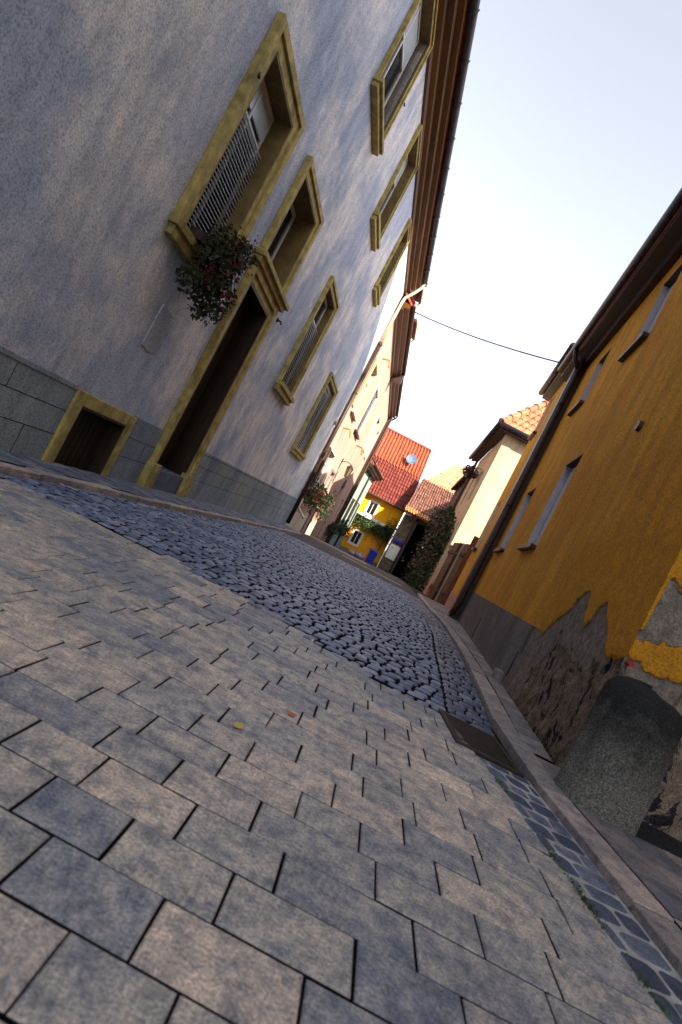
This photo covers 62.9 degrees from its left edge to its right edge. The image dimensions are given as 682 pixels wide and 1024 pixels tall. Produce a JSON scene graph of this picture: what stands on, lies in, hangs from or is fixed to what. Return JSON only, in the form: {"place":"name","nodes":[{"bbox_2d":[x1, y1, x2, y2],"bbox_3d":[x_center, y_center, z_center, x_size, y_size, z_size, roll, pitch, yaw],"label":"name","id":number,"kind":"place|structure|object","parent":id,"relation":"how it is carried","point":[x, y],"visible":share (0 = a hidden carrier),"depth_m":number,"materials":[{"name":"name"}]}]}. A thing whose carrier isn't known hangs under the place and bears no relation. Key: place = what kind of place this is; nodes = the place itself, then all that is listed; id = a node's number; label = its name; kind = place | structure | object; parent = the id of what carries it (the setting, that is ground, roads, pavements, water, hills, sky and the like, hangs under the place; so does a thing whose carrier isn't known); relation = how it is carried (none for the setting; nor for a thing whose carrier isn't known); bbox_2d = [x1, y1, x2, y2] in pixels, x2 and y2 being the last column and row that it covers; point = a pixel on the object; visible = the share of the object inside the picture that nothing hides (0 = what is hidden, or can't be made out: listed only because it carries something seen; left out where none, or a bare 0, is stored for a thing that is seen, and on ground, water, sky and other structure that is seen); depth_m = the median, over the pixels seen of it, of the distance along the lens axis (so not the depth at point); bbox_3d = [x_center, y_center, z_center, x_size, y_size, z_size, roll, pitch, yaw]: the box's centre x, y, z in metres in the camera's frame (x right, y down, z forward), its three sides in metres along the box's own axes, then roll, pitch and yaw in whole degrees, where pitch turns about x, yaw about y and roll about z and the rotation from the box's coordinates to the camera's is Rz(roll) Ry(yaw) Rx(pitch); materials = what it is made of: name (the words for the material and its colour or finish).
{"place":"outdoors","nodes":[
{"label":"outdoors","id":0,"kind":"place"},
{"bbox_2d":[0,450,297,531],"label":"pavement","id":1,"kind":"structure","parent":0,"point":[16,459],"depth_m":5.69,"materials":[{"name":"stone"}]},
{"bbox_2d":[0,473,445,711],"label":"sett road","id":2,"kind":"structure","parent":0,"point":[326,600],"depth_m":4.47,"materials":[{"name":"grey stone"}]},
{"bbox_2d":[100,552,510,1023],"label":"ground","id":3,"kind":"structure","parent":0,"point":[416,591],"depth_m":1.14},
{"bbox_2d":[0,462,301,534],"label":"kerb","id":4,"kind":"structure","parent":3,"relation":"on","point":[32,473],"depth_m":4.94,"materials":[{"name":"stone"}]},
{"bbox_2d":[0,0,479,524],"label":"stucco house","id":5,"kind":"structure","parent":3,"relation":"on","point":[306,146],"depth_m":5.68,"materials":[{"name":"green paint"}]},
{"bbox_2d":[41,389,136,476],"bbox_3d":[-2.500,-0.707,5.284,0.330,0.840,1.120,27,-1,5],"label":"basement window frame","id":6,"kind":"structure","parent":5,"relation":"in","point":[91,434],"depth_m":5.41,"materials":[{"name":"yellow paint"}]},
{"bbox_2d":[157,301,246,466],"bbox_3d":[-1.944,-1.787,7.329,0.065,2.530,0.980,27,-1,5],"label":"door","id":7,"kind":"structure","parent":5,"relation":"in","point":[240,311],"depth_m":7.66,"materials":[{"name":"wood"}]},
{"bbox_2d":[174,217,257,326],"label":"window flowers","id":8,"kind":"object","parent":5,"relation":"attached to","point":[216,252],"visible":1,"depth_m":5.38,"materials":[{"name":"green plant"}]},
{"bbox_2d":[187,79,273,237],"bbox_3d":[-1.137,-3.410,5.492,0.125,1.780,0.900,27,-1,5],"label":"window","id":9,"kind":"structure","parent":5,"relation":"in","point":[250,134],"depth_m":5.64,"materials":[{"name":"white paint"}]},
{"bbox_2d":[164,11,305,298],"bbox_3d":[-1.019,-3.372,5.481,0.270,2.160,1.360,27,-1,5],"label":"window frame","id":10,"kind":"structure","parent":5,"relation":"in","point":[275,61],"depth_m":5.28,"materials":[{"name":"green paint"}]},
{"bbox_2d":[268,204,295,260],"bbox_3d":[-0.930,-3.745,7.362,0.050,1.060,1.000,27,-1,5],"label":"window","id":11,"kind":"structure","parent":5,"relation":"in","point":[291,214],"depth_m":7.76,"materials":[{"name":"grey glass"}]},
{"bbox_2d":[260,155,323,295],"bbox_3d":[-0.718,-3.737,7.347,0.335,1.240,1.360,27,-1,5],"label":"window frame","id":12,"kind":"structure","parent":5,"relation":"in","point":[303,193],"depth_m":7.78,"materials":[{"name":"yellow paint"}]},
{"bbox_2d":[282,296,327,387],"bbox_3d":[-0.713,-3.177,10.358,0.125,1.900,0.960,27,-1,5],"label":"window","id":13,"kind":"structure","parent":5,"relation":"in","point":[304,344],"depth_m":10.64,"materials":[{"name":"white paint"}]},
{"bbox_2d":[273,275,339,405],"bbox_3d":[-0.622,-3.119,10.349,0.240,2.220,1.300,27,-1,5],"label":"window frame","id":14,"kind":"structure","parent":5,"relation":"in","point":[286,394],"depth_m":10.69,"materials":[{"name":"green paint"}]},
{"bbox_2d":[296,385,330,449],"bbox_3d":[-0.733,-2.405,14.124,0.125,1.820,1.400,27,-1,5],"label":"window","id":15,"kind":"structure","parent":5,"relation":"in","point":[326,393],"depth_m":14.49,"materials":[{"name":"white paint"}]},
{"bbox_2d":[290,372,337,461],"bbox_3d":[-0.660,-2.350,14.116,0.205,2.130,1.720,27,-1,5],"label":"window frame","id":16,"kind":"structure","parent":5,"relation":"in","point":[299,454],"depth_m":14.50,"materials":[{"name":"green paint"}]},
{"bbox_2d":[372,218,411,307],"bbox_3d":[1.208,-6.106,13.716,0.270,1.905,1.040,27,-1,5],"label":"window frame","id":17,"kind":"structure","parent":5,"relation":"in","point":[403,241],"depth_m":14.07,"materials":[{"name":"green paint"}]},
{"bbox_2d":[379,156,407,213],"bbox_3d":[0.912,-6.393,10.916,0.058,1.720,0.980,27,-1,5],"label":"window","id":18,"kind":"structure","parent":5,"relation":"in","point":[404,165],"depth_m":11.31,"materials":[{"name":"grey glass"}]},
{"bbox_2d":[370,124,422,251],"bbox_3d":[1.033,-6.288,10.903,0.270,1.985,1.210,27,-1,5],"label":"window frame","id":19,"kind":"structure","parent":5,"relation":"in","point":[380,222],"depth_m":11.19,"materials":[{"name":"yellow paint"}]},
{"bbox_2d":[381,0,421,106],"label":"window","id":20,"kind":"structure","parent":5,"relation":"in","point":[409,40],"depth_m":8.36,"materials":[{"name":"white paint"}]},
{"bbox_2d":[371,0,438,156],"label":"window frame","id":21,"kind":"structure","parent":5,"relation":"in","point":[380,132],"depth_m":8.30,"materials":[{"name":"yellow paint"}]},
{"bbox_2d":[285,281,424,535],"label":"pink house","id":22,"kind":"structure","parent":3,"relation":"on","point":[390,362],"depth_m":20.46,"materials":[{"name":"paint"}]},
{"bbox_2d":[300,478,329,514],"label":"window flowers","id":23,"kind":"object","parent":22,"relation":"attached to","point":[317,496],"visible":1,"depth_m":18.68,"materials":[{"name":"green plant"}]},
{"bbox_2d":[313,453,331,486],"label":"window","id":24,"kind":"structure","parent":22,"relation":"in","point":[330,455],"depth_m":20.24,"materials":[{"name":"white paint"}]},
{"bbox_2d":[311,447,336,487],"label":"window frame","id":25,"kind":"structure","parent":22,"relation":"in","point":[332,450],"depth_m":20.44,"materials":[{"name":"white metal"}]},
{"bbox_2d":[316,490,338,522],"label":"window flowers","id":26,"kind":"object","parent":22,"relation":"attached to","point":[324,512],"visible":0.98,"depth_m":23.42,"materials":[{"name":"green plant"}]},
{"bbox_2d":[338,458,352,477],"bbox_3d":[0.188,-1.784,22.857,0.622,0.662,0.340,27,-1,0],"label":"wall lantern","id":27,"kind":"object","parent":22,"relation":"attached to","point":[349,470],"depth_m":22.79,"materials":[{"name":"paint"}]},
{"bbox_2d":[354,370,373,409],"bbox_3d":[0.742,-4.341,19.704,0.058,1.700,1.400,27,-1,5],"label":"window","id":28,"kind":"structure","parent":22,"relation":"in","point":[363,391],"depth_m":20.30,"materials":[{"name":"white paint"}]},
{"bbox_2d":[351,362,377,421],"bbox_3d":[0.890,-4.226,19.688,0.130,1.950,1.680,27,-1,5],"label":"window frame","id":29,"kind":"structure","parent":22,"relation":"in","point":[353,413],"depth_m":20.23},
{"bbox_2d":[357,394,374,431],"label":"window","id":30,"kind":"structure","parent":22,"relation":"in","point":[371,401],"depth_m":23.65,"materials":[{"name":"white paint"}]},
{"bbox_2d":[354,384,378,439],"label":"window frame","id":31,"kind":"structure","parent":22,"relation":"in","point":[377,388],"depth_m":22.59,"materials":[{"name":"white metal"}]},
{"bbox_2d":[415,312,558,362],"bbox_3d":[3.772,-4.985,15.567,0.034,1.429,6.188,28,-1,-38],"label":"overhead cable","id":32,"kind":"object","parent":22,"relation":"hanging from","point":[491,342],"visible":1,"depth_m":14.94,"materials":[{"name":"black rubber"}]},
{"bbox_2d":[329,458,383,548],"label":"green house","id":33,"kind":"structure","parent":3,"relation":"on","point":[372,474],"depth_m":36.56,"materials":[{"name":"paint"}]},
{"bbox_2d":[336,521,352,539],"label":"window flowers","id":34,"kind":"object","parent":33,"relation":"attached to","point":[345,529],"visible":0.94,"depth_m":35.73,"materials":[{"name":"green plant"}]},
{"bbox_2d":[310,378,403,543],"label":"rose house","id":35,"kind":"structure","parent":3,"relation":"on","point":[385,412],"depth_m":29.46,"materials":[{"name":"beige paint"}]},
{"bbox_2d":[324,521,340,539],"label":"window flowers","id":36,"kind":"object","parent":35,"relation":"attached to","point":[333,526],"visible":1,"depth_m":30.71,"materials":[{"name":"green plant"}]},
{"bbox_2d":[329,497,344,523],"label":"window frame","id":37,"kind":"structure","parent":35,"relation":"in","point":[343,497],"depth_m":30.67,"materials":[{"name":"grey wood"}]},
{"bbox_2d":[363,415,379,452],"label":"window frame","id":38,"kind":"structure","parent":35,"relation":"in","point":[379,415],"depth_m":28.35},
{"bbox_2d":[364,428,378,459],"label":"window frame","id":39,"kind":"structure","parent":35,"relation":"in","point":[365,457],"depth_m":31.03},
{"bbox_2d":[339,427,433,566],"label":"yellow house","id":40,"kind":"structure","parent":3,"relation":"on","point":[389,496],"depth_m":40.58,"materials":[{"name":"tile"}]},
{"bbox_2d":[349,530,361,544],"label":"window","id":41,"kind":"structure","parent":40,"relation":"in","point":[356,536],"depth_m":40.09,"materials":[{"name":"white paint"}]},
{"bbox_2d":[347,528,364,547],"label":"window frame","id":42,"kind":"structure","parent":40,"relation":"in","point":[363,533],"depth_m":39.93,"materials":[{"name":"white paint"}]},
{"bbox_2d":[365,501,377,515],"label":"window","id":43,"kind":"structure","parent":40,"relation":"in","point":[372,506],"depth_m":40.12,"materials":[{"name":"white paint"}]},
{"bbox_2d":[363,499,380,517],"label":"window frame","id":44,"kind":"structure","parent":40,"relation":"in","point":[370,500],"depth_m":39.97,"materials":[{"name":"white paint"}]},
{"bbox_2d":[363,534,381,560],"bbox_3d":[2.154,2.662,39.959,0.830,2.350,0.050,27,-1,0],"label":"door","id":45,"kind":"structure","parent":40,"relation":"in","point":[372,543],"depth_m":39.94,"materials":[{"name":"orange wood"}]},
{"bbox_2d":[352,510,400,550],"bbox_3d":[1.921,1.302,39.610,3.714,4.348,0.965,27,-1,0],"label":"ledge ivy","id":46,"kind":"object","parent":40,"relation":"attached to","point":[385,532],"visible":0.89,"depth_m":39.51,"materials":[{"name":"green plant"}]},
{"bbox_2d":[406,454,416,464],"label":"satellite dish","id":47,"kind":"object","parent":40,"relation":"on","point":[411,459],"visible":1,"depth_m":42.21,"materials":[{"name":"metal"}]},
{"bbox_2d":[377,514,415,572],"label":"stone pillar","id":48,"kind":"structure","parent":3,"relation":"on","point":[402,531],"depth_m":38.61,"materials":[{"name":"grey stone"}]},
{"bbox_2d":[385,538,403,560],"bbox_3d":[3.683,2.622,38.500,0.950,1.420,0.110,27,-1,0],"label":"notice board","id":49,"kind":"object","parent":48,"relation":"attached to","point":[392,552],"visible":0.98,"depth_m":38.49,"materials":[{"name":"white plastic"}]},
{"bbox_2d":[388,477,453,582],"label":"barn","id":50,"kind":"structure","parent":3,"relation":"on","point":[428,497],"depth_m":40.02,"materials":[{"name":"ceramic"}]},
{"bbox_2d":[405,463,464,517],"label":"barn wing","id":51,"kind":"structure","parent":3,"relation":"on","point":[448,478],"depth_m":45.90,"materials":[{"name":"beige paint"}]},
{"bbox_2d":[424,544,452,595],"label":"gate pillar","id":52,"kind":"structure","parent":3,"relation":"on","point":[427,590],"depth_m":18.23,"materials":[{"name":"stone"}]},
{"bbox_2d":[408,475,469,582],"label":"timber house","id":53,"kind":"structure","parent":3,"relation":"on","point":[457,486],"depth_m":28.97,"materials":[{"name":"wood"}]},
{"bbox_2d":[404,591,494,736],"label":"gutter setts","id":54,"kind":"structure","parent":3,"relation":"on","point":[461,695],"depth_m":4.14,"materials":[{"name":"grey stone"}]},
{"bbox_2d":[427,536,478,604],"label":"yard gate","id":55,"kind":"structure","parent":3,"relation":"on","point":[450,572],"depth_m":15.96,"materials":[{"name":"wood"}]},
{"bbox_2d":[421,400,549,592],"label":"cream house","id":56,"kind":"structure","parent":3,"relation":"on","point":[496,453],"depth_m":19.06,"materials":[{"name":"white paint"}]},
{"bbox_2d":[401,506,456,591],"bbox_3d":[3.713,1.236,24.400,1.234,4.374,9.424,27,-1,6],"label":"wall ivy","id":57,"kind":"object","parent":56,"relation":"attached to","point":[430,552],"depth_m":21.19,"materials":[{"name":"green plant"}]},
{"bbox_2d":[462,464,481,479],"bbox_3d":[5.103,-1.584,21.988,0.712,0.592,0.675,27,-1,0],"label":"potted plant","id":58,"kind":"object","parent":56,"relation":"hanging from","point":[470,472],"visible":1,"depth_m":21.85,"materials":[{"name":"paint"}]},
{"bbox_2d":[444,342,574,610],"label":"narrow house","id":59,"kind":"structure","parent":3,"relation":"on","point":[552,387],"depth_m":13.92,"materials":[{"name":"orange concrete"}]},
{"bbox_2d":[417,593,681,977],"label":"kerb","id":60,"kind":"structure","parent":3,"relation":"on","point":[651,915],"depth_m":2.11,"materials":[{"name":"stone"}]},
{"bbox_2d":[448,188,681,841],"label":"ochre house","id":61,"kind":"structure","parent":3,"relation":"on","point":[566,605],"depth_m":4.78,"materials":[{"name":"paint"}]},
{"bbox_2d":[534,466,576,544],"bbox_3d":[2.737,-0.068,7.019,0.010,1.200,0.792,27,-1,10],"label":"window","id":62,"kind":"structure","parent":61,"relation":"in","point":[572,470],"depth_m":7.27,"materials":[{"name":"white paint"}]},
{"bbox_2d":[648,283,674,332],"bbox_3d":[3.877,-2.411,6.703,0.010,0.980,0.672,27,-1,10],"label":"window","id":63,"kind":"structure","parent":61,"relation":"in","point":[670,289],"depth_m":6.94,"materials":[{"name":"grey glass"}]},
{"bbox_2d":[479,757,681,1023],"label":"gutter setts","id":64,"kind":"structure","parent":3,"relation":"on","point":[645,951],"depth_m":1.68,"materials":[{"name":"grey stone"}]},
{"bbox_2d":[477,756,681,1023],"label":"gutter mortar","id":65,"kind":"object","parent":64,"relation":"on","point":[672,999],"visible":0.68,"depth_m":1.64,"materials":[{"name":"grey concrete"}]},
{"bbox_2d":[489,770,670,1016],"bbox_3d":[0.681,1.093,1.663,0.054,0.022,1.337,27,-1,-4],"label":"joint moss","id":66,"kind":"object","parent":65,"relation":"on","point":[584,899],"visible":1,"depth_m":1.54,"materials":[{"name":"green plant"}]},
{"bbox_2d":[0,479,668,1023],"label":"slab paving","id":67,"kind":"structure","parent":0,"point":[392,837],"depth_m":1.22,"materials":[{"name":"grey stone"}]},
{"bbox_2d":[234,722,243,728],"bbox_3d":[-0.295,0.616,1.610,0.030,0.002,0.040,27,-1,0],"label":"fallen leaf","id":68,"kind":"object","parent":67,"relation":"on","point":[238,725],"visible":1,"depth_m":1.61,"materials":[{"name":"plant"}]},
{"bbox_2d":[438,708,522,777],"bbox_3d":[0.658,1.123,2.720,0.340,0.034,0.440,27,-1,0],"label":"drain grate","id":69,"kind":"object","parent":67,"relation":"in","point":[485,745],"visible":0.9,"depth_m":2.69,"materials":[{"name":"metal"}]},
{"bbox_2d":[281,531,418,597],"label":"asphalt road","id":70,"kind":"structure","parent":0,"point":[337,553],"depth_m":15.79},
{"bbox_2d":[348,550,355,555],"bbox_3d":[0.775,2.852,38.872,0.606,0.498,0.600,27,-1,0],"label":"refuse sack","id":71,"kind":"object","parent":70,"relation":"on","point":[352,552],"visible":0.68,"depth_m":38.65,"materials":[{"name":"grey plastic"}]},
{"bbox_2d":[355,552,364,559],"bbox_3d":[1.293,3.047,38.673,0.726,0.588,0.720,27,-1,0],"label":"refuse sack","id":72,"kind":"object","parent":70,"relation":"on","point":[359,555],"visible":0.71,"depth_m":38.43,"materials":[{"name":"grey plastic"}]},
{"bbox_2d":[365,548,378,563],"bbox_3d":[2.095,3.135,38.754,0.652,1.120,0.746,27,-1,0],"label":"wheelie bin","id":73,"kind":"object","parent":70,"relation":"on","point":[371,555],"visible":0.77,"depth_m":38.47,"materials":[{"name":"blue plastic"}]},
{"bbox_2d":[423,596,552,763],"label":"pavement","id":74,"kind":"structure","parent":0,"point":[525,731],"depth_m":4.36,"materials":[{"name":"grey stone"}]},
{"bbox_2d":[384,0,681,551],"label":"sky","id":75,"kind":"structure","parent":0,"point":[566,156],"materials":[{"name":"white"}]},
{"bbox_2d":[536,756,681,930],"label":"pavement","id":76,"kind":"structure","parent":0,"point":[656,871],"depth_m":2.10,"materials":[{"name":"grey stone"}]},
{"bbox_2d":[554,676,681,835],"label":"guard stone","id":77,"kind":"object","parent":76,"relation":"on","point":[618,758],"visible":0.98,"depth_m":2.37,"materials":[{"name":"stone"}]},
{"bbox_2d":[635,821,681,858],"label":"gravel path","id":78,"kind":"structure","parent":0,"point":[654,836],"depth_m":2.51,"materials":[{"name":"stone"}]}
]}

